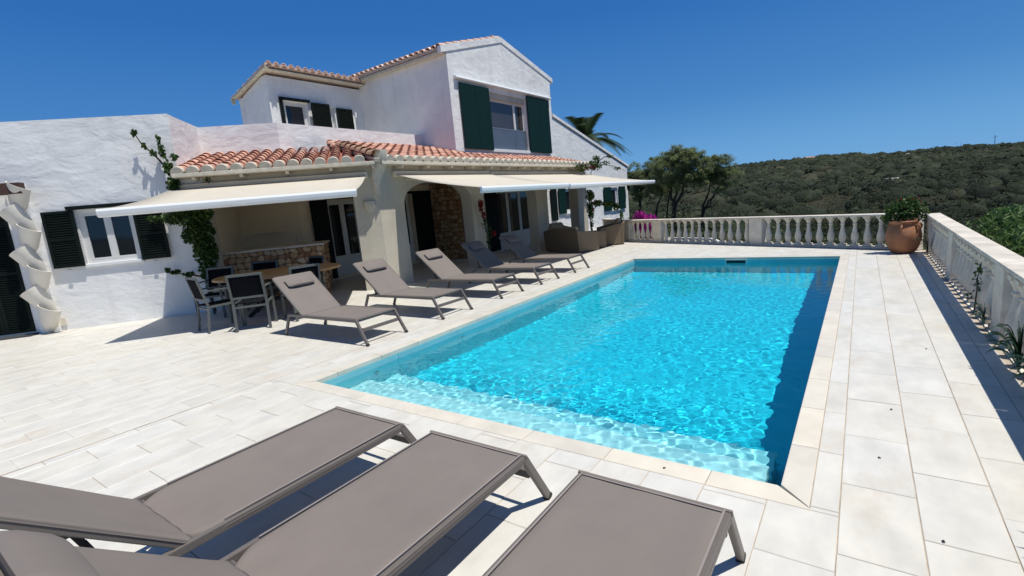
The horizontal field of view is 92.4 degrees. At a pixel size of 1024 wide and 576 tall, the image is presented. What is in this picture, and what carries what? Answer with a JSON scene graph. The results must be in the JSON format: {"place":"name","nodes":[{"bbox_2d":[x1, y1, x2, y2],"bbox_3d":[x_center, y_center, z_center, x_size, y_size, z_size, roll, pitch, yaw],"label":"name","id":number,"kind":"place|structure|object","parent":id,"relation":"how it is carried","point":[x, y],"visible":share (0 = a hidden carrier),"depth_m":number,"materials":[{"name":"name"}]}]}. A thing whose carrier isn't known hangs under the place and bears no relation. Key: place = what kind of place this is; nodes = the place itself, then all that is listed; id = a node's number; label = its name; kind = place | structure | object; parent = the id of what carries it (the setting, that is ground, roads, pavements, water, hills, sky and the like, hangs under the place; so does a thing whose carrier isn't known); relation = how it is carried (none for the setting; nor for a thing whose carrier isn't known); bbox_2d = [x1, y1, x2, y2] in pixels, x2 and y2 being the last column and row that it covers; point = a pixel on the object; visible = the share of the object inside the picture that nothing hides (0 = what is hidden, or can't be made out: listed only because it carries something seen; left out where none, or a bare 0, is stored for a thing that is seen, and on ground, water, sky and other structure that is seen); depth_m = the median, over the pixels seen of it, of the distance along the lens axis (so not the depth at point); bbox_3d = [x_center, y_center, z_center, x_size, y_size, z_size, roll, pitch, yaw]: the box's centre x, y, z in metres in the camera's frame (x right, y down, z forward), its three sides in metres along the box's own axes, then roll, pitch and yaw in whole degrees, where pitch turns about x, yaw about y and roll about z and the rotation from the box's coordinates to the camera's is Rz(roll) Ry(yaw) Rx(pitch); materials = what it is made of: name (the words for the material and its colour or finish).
{"place":"outdoors","nodes":[
{"label":"outdoors","id":0,"kind":"place"},
{"bbox_2d":[0,238,1023,575],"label":"terrace","id":1,"kind":"structure","parent":0,"point":[920,452],"depth_m":4.26,"materials":[{"name":"beige tile"}]},
{"bbox_2d":[0,406,416,556],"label":"sun lounger","id":2,"kind":"object","parent":1,"relation":"on","point":[186,513],"visible":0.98,"depth_m":2.67,"materials":[{"name":"beige fabric"}]},
{"bbox_2d":[185,277,243,333],"bbox_3d":[-5.552,0.259,9.192,0.600,1.034,0.671,3,13,41],"label":"dining chair","id":3,"kind":"object","parent":1,"relation":"on","point":[195,288],"visible":0.88,"depth_m":9.05,"materials":[{"name":"grey metal"}]},
{"bbox_2d":[194,266,238,319],"bbox_3d":[-6.398,0.095,10.617,0.600,1.034,0.671,-6,10,-1],"label":"dining chair","id":4,"kind":"object","parent":1,"relation":"on","point":[213,273],"visible":0.59,"depth_m":10.83,"materials":[{"name":"grey metal"}]},
{"bbox_2d":[225,272,277,332],"bbox_3d":[-4.760,0.214,9.018,0.600,1.034,0.671,-8,10,-14],"label":"dining chair","id":5,"kind":"object","parent":1,"relation":"on","point":[240,287],"visible":1,"depth_m":8.75,"materials":[{"name":"grey metal"}]},
{"bbox_2d":[246,260,280,310],"bbox_3d":[-5.708,-0.078,11.252,0.600,1.034,0.671,-6,10,-6],"label":"dining chair","id":6,"kind":"object","parent":1,"relation":"on","point":[262,265],"visible":0.15,"depth_m":11.47,"materials":[{"name":"black fabric"}]},
{"bbox_2d":[0,430,551,575],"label":"sun lounger","id":7,"kind":"object","parent":1,"relation":"on","point":[397,513],"visible":1,"depth_m":2.29,"materials":[{"name":"beige fabric"}]},
{"bbox_2d":[212,263,339,317],"bbox_3d":[-4.916,0.076,10.502,2.500,0.886,2.000,-8,10,-14],"label":"dining table","id":8,"kind":"object","parent":1,"relation":"on","point":[269,274],"visible":0.4,"depth_m":10.30,"materials":[{"name":"brown wood"}]},
{"bbox_2d":[222,237,333,304],"bbox_3d":[-5.972,-0.547,12.782,2.340,1.487,1.640,-8,10,-14],"label":"stone counter","id":9,"kind":"object","parent":1,"relation":"on","point":[285,255],"visible":0.52,"depth_m":12.07,"materials":[{"name":"stone"}]},
{"bbox_2d":[280,263,320,321],"bbox_3d":[-4.088,0.060,9.555,0.671,1.034,0.600,4,14,45],"label":"dining chair","id":10,"kind":"object","parent":1,"relation":"on","point":[314,268],"visible":0.26,"depth_m":9.35,"materials":[{"name":"grey metal"}]},
{"bbox_2d":[291,256,325,304],"bbox_3d":[-4.712,-0.181,11.307,0.600,1.034,0.671,1,12,35],"label":"dining chair","id":11,"kind":"object","parent":1,"relation":"on","point":[315,259],"visible":0.32,"depth_m":11.40,"materials":[{"name":"grey metal"}]},
{"bbox_2d":[0,35,628,340],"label":"villa","id":12,"kind":"object","parent":1,"relation":"on","point":[478,104],"visible":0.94,"depth_m":13.60,"materials":[{"name":"white paint"}]},
{"bbox_2d":[0,182,24,195],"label":"roof tiles","id":13,"kind":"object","parent":12,"relation":"attached to","point":[4,190],"depth_m":9.81,"materials":[{"name":"brown tile"}]},
{"bbox_2d":[0,181,61,333],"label":"sculpture","id":14,"kind":"object","parent":12,"relation":"attached to","point":[16,213],"visible":0.98,"depth_m":10.15,"materials":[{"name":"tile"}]},
{"bbox_2d":[77,210,141,263],"bbox_3d":[-8.779,-1.154,10.768,1.030,1.130,0.066,-8,10,-14],"label":"window","id":15,"kind":"structure","parent":12,"relation":"in","point":[106,239],"depth_m":10.76,"materials":[{"name":"white glass"}]},
{"bbox_2d":[129,129,218,310],"bbox_3d":[-7.305,-1.433,10.881,1.365,4.112,0.370,-8,10,-14],"label":"climbing plant","id":16,"kind":"object","parent":12,"relation":"attached to","point":[197,230],"visible":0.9,"depth_m":10.89,"materials":[{"name":"green plant"}]},
{"bbox_2d":[96,172,367,217],"bbox_3d":[-5.175,-1.986,10.002,4.360,0.683,3.002,-8,10,-14],"label":"awning","id":17,"kind":"object","parent":12,"relation":"attached to","point":[187,197],"visible":0.98,"depth_m":9.59,"materials":[{"name":"fabric"}]},
{"bbox_2d":[283,101,307,124],"bbox_3d":[-7.714,-5.872,17.556,0.064,1.460,0.940,2,12,35],"label":"window","id":18,"kind":"structure","parent":12,"relation":"in","point":[295,113],"depth_m":17.52,"materials":[{"name":"white glass"}]},
{"bbox_2d":[330,108,334,127],"bbox_3d":[-6.900,-6.124,18.698,0.064,1.420,0.350,2,12,35],"label":"window","id":19,"kind":"structure","parent":12,"relation":"in","point":[331,110],"depth_m":18.72,"materials":[{"name":"white glass"}]},
{"bbox_2d":[327,200,362,275],"bbox_3d":[-5.327,-1.598,15.618,0.166,2.320,1.160,2,12,35],"label":"glazed door","id":20,"kind":"structure","parent":12,"relation":"in","point":[342,214],"depth_m":15.56,"materials":[{"name":"white glass"}]},
{"bbox_2d":[362,201,375,211],"bbox_3d":[-3.474,-1.989,11.996,0.320,0.260,0.110,-8,10,-14],"label":"wall light","id":21,"kind":"object","parent":12,"relation":"attached to","point":[369,206],"visible":1,"depth_m":11.96,"materials":[{"name":"beige paint"}]},
{"bbox_2d":[404,194,415,260],"bbox_3d":[-4.143,-2.044,17.276,0.166,2.420,1.530,2,12,35],"label":"glazed door","id":22,"kind":"structure","parent":12,"relation":"in","point":[407,211],"depth_m":17.77,"materials":[{"name":"white glass"}]},
{"bbox_2d":[391,171,569,192],"bbox_3d":[-0.714,-2.845,12.938,3.172,0.803,4.330,2,12,35],"label":"awning","id":23,"kind":"object","parent":12,"relation":"attached to","point":[486,181],"visible":1,"depth_m":12.65,"materials":[{"name":"fabric"}]},
{"bbox_2d":[490,99,524,130],"bbox_3d":[-0.240,-6.610,20.094,0.066,1.920,2.640,2,12,35],"label":"window","id":24,"kind":"structure","parent":12,"relation":"in","point":[505,115],"depth_m":20.11,"materials":[{"name":"white glass"}]},
{"bbox_2d":[496,191,530,248],"bbox_3d":[0.049,-2.949,20.659,0.166,2.350,2.760,2,12,35],"label":"glazed door","id":25,"kind":"structure","parent":12,"relation":"in","point":[512,206],"depth_m":20.59,"materials":[{"name":"white glass"}]},
{"bbox_2d":[566,189,569,212],"bbox_3d":[2.899,-4.363,24.482,0.066,1.140,1.400,2,12,35],"label":"window","id":26,"kind":"structure","parent":12,"relation":"in","point":[567,192],"depth_m":24.27,"materials":[{"name":"white glass"}]},
{"bbox_2d":[489,171,654,188],"bbox_3d":[2.315,-3.835,17.186,3.172,0.803,7.110,2,12,35],"label":"awning","id":27,"kind":"object","parent":12,"relation":"attached to","point":[577,179],"visible":0.84,"depth_m":16.63,"materials":[{"name":"fabric"}]},
{"bbox_2d":[575,155,622,173],"bbox_3d":[3.758,-5.064,21.155,0.538,1.363,4.576,2,12,35],"label":"bougainvillea","id":28,"kind":"object","parent":12,"relation":"attached to","point":[594,165],"visible":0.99,"depth_m":20.66,"materials":[{"name":"green plant"}]},
{"bbox_2d":[611,187,616,209],"bbox_3d":[5.876,-5.219,28.661,0.064,1.250,1.000,2,12,35],"label":"window","id":29,"kind":"structure","parent":12,"relation":"in","point":[613,190],"depth_m":28.81,"materials":[{"name":"white glass"}]},
{"bbox_2d":[272,271,407,346],"bbox_3d":[-2.799,0.266,7.857,2.272,0.978,0.788,1,12,35],"label":"sun lounger","id":30,"kind":"object","parent":1,"relation":"on","point":[308,295],"visible":1,"depth_m":8.04,"materials":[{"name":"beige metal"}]},
{"bbox_2d":[353,258,472,319],"bbox_3d":[-1.888,-0.038,9.133,2.272,0.978,0.788,2,12,36],"label":"sun lounger","id":31,"kind":"object","parent":1,"relation":"on","point":[381,277],"visible":0.97,"depth_m":9.33,"materials":[{"name":"beige fabric"}]},
{"bbox_2d":[415,248,523,298],"bbox_3d":[-0.942,-0.353,10.460,2.272,0.978,0.788,1,12,35],"label":"sun lounger","id":32,"kind":"object","parent":1,"relation":"on","point":[441,265],"visible":0.94,"depth_m":10.64,"materials":[{"name":"beige fabric"}]},
{"bbox_2d":[478,199,495,249],"bbox_3d":[-0.739,-1.762,15.322,0.218,2.065,0.683,2,12,35],"label":"bougainvillea","id":33,"kind":"object","parent":1,"relation":"on","point":[481,209],"visible":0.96,"depth_m":15.17,"materials":[{"name":"green plant"}]},
{"bbox_2d":[461,241,559,284],"bbox_3d":[-0.077,-0.642,11.672,2.273,0.978,0.788,2,12,36],"label":"sun lounger","id":34,"kind":"object","parent":1,"relation":"on","point":[482,255],"visible":0.95,"depth_m":11.84,"materials":[{"name":"beige fabric"}]},
{"bbox_2d":[499,234,589,272],"bbox_3d":[0.816,-0.939,12.925,2.272,0.978,0.788,1,12,35],"label":"sun lounger","id":35,"kind":"object","parent":1,"relation":"on","point":[518,247],"visible":0.98,"depth_m":13.08,"materials":[{"name":"beige fabric"}]},
{"bbox_2d":[549,222,568,226],"bbox_3d":[1.938,-2.124,19.274,0.950,0.889,0.960,-12,12,-34],"label":"wicker armchair","id":36,"kind":"object","parent":1,"relation":"on","point":[558,224],"visible":0.09,"depth_m":19.40,"materials":[{"name":"brown wicker"}]},
{"bbox_2d":[292,255,848,510],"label":"swimming pool","id":37,"kind":"structure","parent":1,"relation":"in","point":[794,488],"depth_m":4.38,"materials":[{"name":"tile"}]},
{"bbox_2d":[334,262,838,485],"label":"water","id":38,"kind":"structure","parent":37,"relation":"in","point":[705,365],"depth_m":5.73,"materials":[{"name":"blue liquid"}]},
{"bbox_2d":[544,227,598,252],"bbox_3d":[2.006,-1.729,17.041,0.990,0.849,1.800,-12,11,-33],"label":"wicker sofa","id":39,"kind":"object","parent":1,"relation":"on","point":[566,239],"visible":1,"depth_m":16.48,"materials":[{"name":"brown wicker"}]},
{"bbox_2d":[593,230,606,247],"bbox_3d":[2.846,-1.720,17.391,0.740,0.560,0.740,-12,12,-34],"label":"planter","id":40,"kind":"object","parent":1,"relation":"on","point":[602,237],"visible":0.35,"depth_m":17.19,"materials":[{"name":"brown wicker"}]},
{"bbox_2d":[585,190,623,230],"bbox_3d":[3.277,-2.704,17.297,1.383,1.614,0.406,-1,11,26],"label":"bougainvillea","id":41,"kind":"object","parent":40,"relation":"in","point":[590,196],"visible":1,"depth_m":17.37,"materials":[{"name":"green plant"}]},
{"bbox_2d":[602,218,614,225],"bbox_3d":[4.170,-2.430,20.264,0.280,0.805,2.600,-6,10,-3],"label":"balustrade","id":42,"kind":"object","parent":1,"relation":"on","point":[606,221],"visible":0.18,"depth_m":20.77,"materials":[{"name":"paint"}]},
{"bbox_2d":[597,218,624,244],"bbox_3d":[3.661,-2.099,18.123,0.960,0.908,0.920,-5,10,4],"label":"wicker armchair","id":43,"kind":"object","parent":1,"relation":"on","point":[615,232],"visible":0.72,"depth_m":17.69,"materials":[{"name":"brown wicker"}]},
{"bbox_2d":[482,470,745,575],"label":"sun lounger","id":44,"kind":"object","parent":1,"relation":"on","point":[584,523],"visible":1,"depth_m":2.10,"materials":[{"name":"beige fabric"}]},
{"bbox_2d":[624,213,923,250],"bbox_3d":[6.585,-1.709,14.718,0.310,0.805,9.400,-10,11,-28],"label":"balustrade","id":45,"kind":"object","parent":1,"relation":"on","point":[758,232],"visible":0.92,"depth_m":13.81,"materials":[{"name":"paint"}]},
{"bbox_2d":[885,219,922,253],"bbox_3d":[8.356,-1.097,10.477,0.641,0.700,0.655,2,12,35],"label":"terracotta pot","id":46,"kind":"object","parent":1,"relation":"on","point":[900,235],"visible":0.94,"depth_m":10.29,"materials":[{"name":"ceramic"}]},
{"bbox_2d":[880,196,929,222],"bbox_3d":[8.319,-1.647,10.398,0.845,0.636,0.548,2,12,35],"label":"potted shrub","id":47,"kind":"object","parent":46,"relation":"in","point":[909,208],"visible":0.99,"depth_m":10.32,"materials":[{"name":"green plant"}]},
{"bbox_2d":[914,236,928,253],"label":"strap plant","id":48,"kind":"object","parent":1,"relation":"on","point":[927,243],"visible":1,"depth_m":9.78,"materials":[{"name":"green plant"}]},
{"bbox_2d":[965,262,982,312],"bbox_3d":[5.381,-0.004,5.718,0.117,0.664,0.415,1,11,32],"label":"vine","id":49,"kind":"object","parent":1,"relation":"on","point":[980,271],"visible":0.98,"depth_m":5.64,"materials":[{"name":"green plant"}]},
{"bbox_2d":[925,213,1023,376],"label":"balustrade","id":50,"kind":"object","parent":1,"relation":"on","point":[956,250],"visible":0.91,"depth_m":5.78,"materials":[{"name":"paint"}]},
{"bbox_2d":[968,302,985,327],"bbox_3d":[5.056,0.301,5.320,0.127,0.280,0.464,2,12,35],"label":"strap plant","id":51,"kind":"object","parent":1,"relation":"on","point":[983,317],"visible":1,"depth_m":5.33,"materials":[{"name":"green plant"}]},
{"bbox_2d":[984,321,1023,371],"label":"strap plant","id":52,"kind":"object","parent":1,"relation":"on","point":[1017,344],"visible":0.85,"depth_m":4.13,"materials":[{"name":"green plant"}]},
{"bbox_2d":[1007,354,1023,386],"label":"strap plant","id":53,"kind":"object","parent":1,"relation":"on","point":[1020,367],"visible":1,"depth_m":3.74,"materials":[{"name":"green plant"}]},
{"bbox_2d":[0,0,1023,171],"label":"sky","id":54,"kind":"structure","parent":0,"point":[752,81],"materials":[{"name":"blue"}]},
{"bbox_2d":[646,149,1023,229],"bbox_3d":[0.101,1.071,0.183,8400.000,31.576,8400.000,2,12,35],"label":"ground","id":55,"kind":"structure","parent":0,"point":[821,202],"depth_m":113.99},
{"bbox_2d":[564,112,630,156],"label":"palm tree","id":56,"kind":"object","parent":55,"relation":"on","point":[584,125],"visible":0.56,"depth_m":41.25,"materials":[{"name":"green plant"}]},
{"bbox_2d":[633,210,656,238],"bbox_3d":[5.422,-1.691,19.738,1.239,2.906,0.903,2,12,35],"label":"bougainvillea","id":57,"kind":"object","parent":55,"relation":"on","point":[642,215],"visible":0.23,"depth_m":19.56,"materials":[{"name":"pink plant"}]},
{"bbox_2d":[627,157,667,238],"bbox_3d":[9.556,-5.503,34.385,3.529,7.126,2.139,2,12,35],"label":"pine tree","id":58,"kind":"object","parent":55,"relation":"on","point":[640,174],"visible":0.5,"depth_m":34.07,"materials":[{"name":"green plant"}]},
{"bbox_2d":[642,156,675,227],"bbox_3d":[9.679,-4.989,31.909,2.362,6.952,1.913,2,12,35],"label":"pine tree","id":59,"kind":"object","parent":55,"relation":"on","point":[658,189],"visible":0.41,"depth_m":31.53,"materials":[{"name":"green plant"}]},
{"bbox_2d":[648,144,713,235],"bbox_3d":[10.041,-4.795,29.186,3.763,7.385,2.234,2,12,35],"label":"olive tree","id":60,"kind":"object","parent":55,"relation":"on","point":[682,163],"visible":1,"depth_m":28.46,"materials":[{"name":"green plant"}]},
{"bbox_2d":[668,237,719,241],"bbox_3d":[7.285,-0.579,19.513,0.404,2.850,3.484,-10,11,-24],"label":"garden rail","id":61,"kind":"object","parent":55,"relation":"on","point":[689,238],"visible":0.15,"depth_m":19.45,"materials":[{"name":"white paint"}]},
{"bbox_2d":[697,153,745,237],"bbox_3d":[12.199,-4.553,29.005,2.907,6.577,1.980,2,12,35],"label":"olive tree","id":62,"kind":"object","parent":55,"relation":"on","point":[721,173],"visible":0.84,"depth_m":28.32,"materials":[{"name":"green plant"}]},
{"bbox_2d":[594,204,974,249],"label":"grass","id":63,"kind":"structure","parent":55,"relation":"on","point":[743,236],"depth_m":20.66,"materials":[{"name":"green plant"}]},
{"bbox_2d":[629,205,1002,249],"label":"valley bushes","id":64,"kind":"object","parent":55,"relation":"on","point":[848,229],"visible":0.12,"depth_m":88.89,"materials":[{"name":"green plant"}]},
{"bbox_2d":[630,201,1019,243],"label":"valley scrub","id":65,"kind":"object","parent":55,"relation":"on","point":[835,222],"visible":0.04,"depth_m":97.28,"materials":[{"name":"green plant"}]},
{"bbox_2d":[628,141,1023,234],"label":"hillside bushes","id":66,"kind":"object","parent":55,"relation":"on","point":[795,170],"visible":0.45,"depth_m":142.47,"materials":[{"name":"green plant"}]},
{"bbox_2d":[965,201,1023,245],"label":"oleander bush","id":67,"kind":"object","parent":55,"relation":"on","point":[1009,216],"visible":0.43,"depth_m":9.22,"materials":[{"name":"green plant"}]},
{"bbox_2d":[988,220,1023,256],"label":"oleander bush","id":68,"kind":"object","parent":55,"relation":"on","point":[1016,246],"visible":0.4,"depth_m":7.76,"materials":[{"name":"green plant"}]}
]}

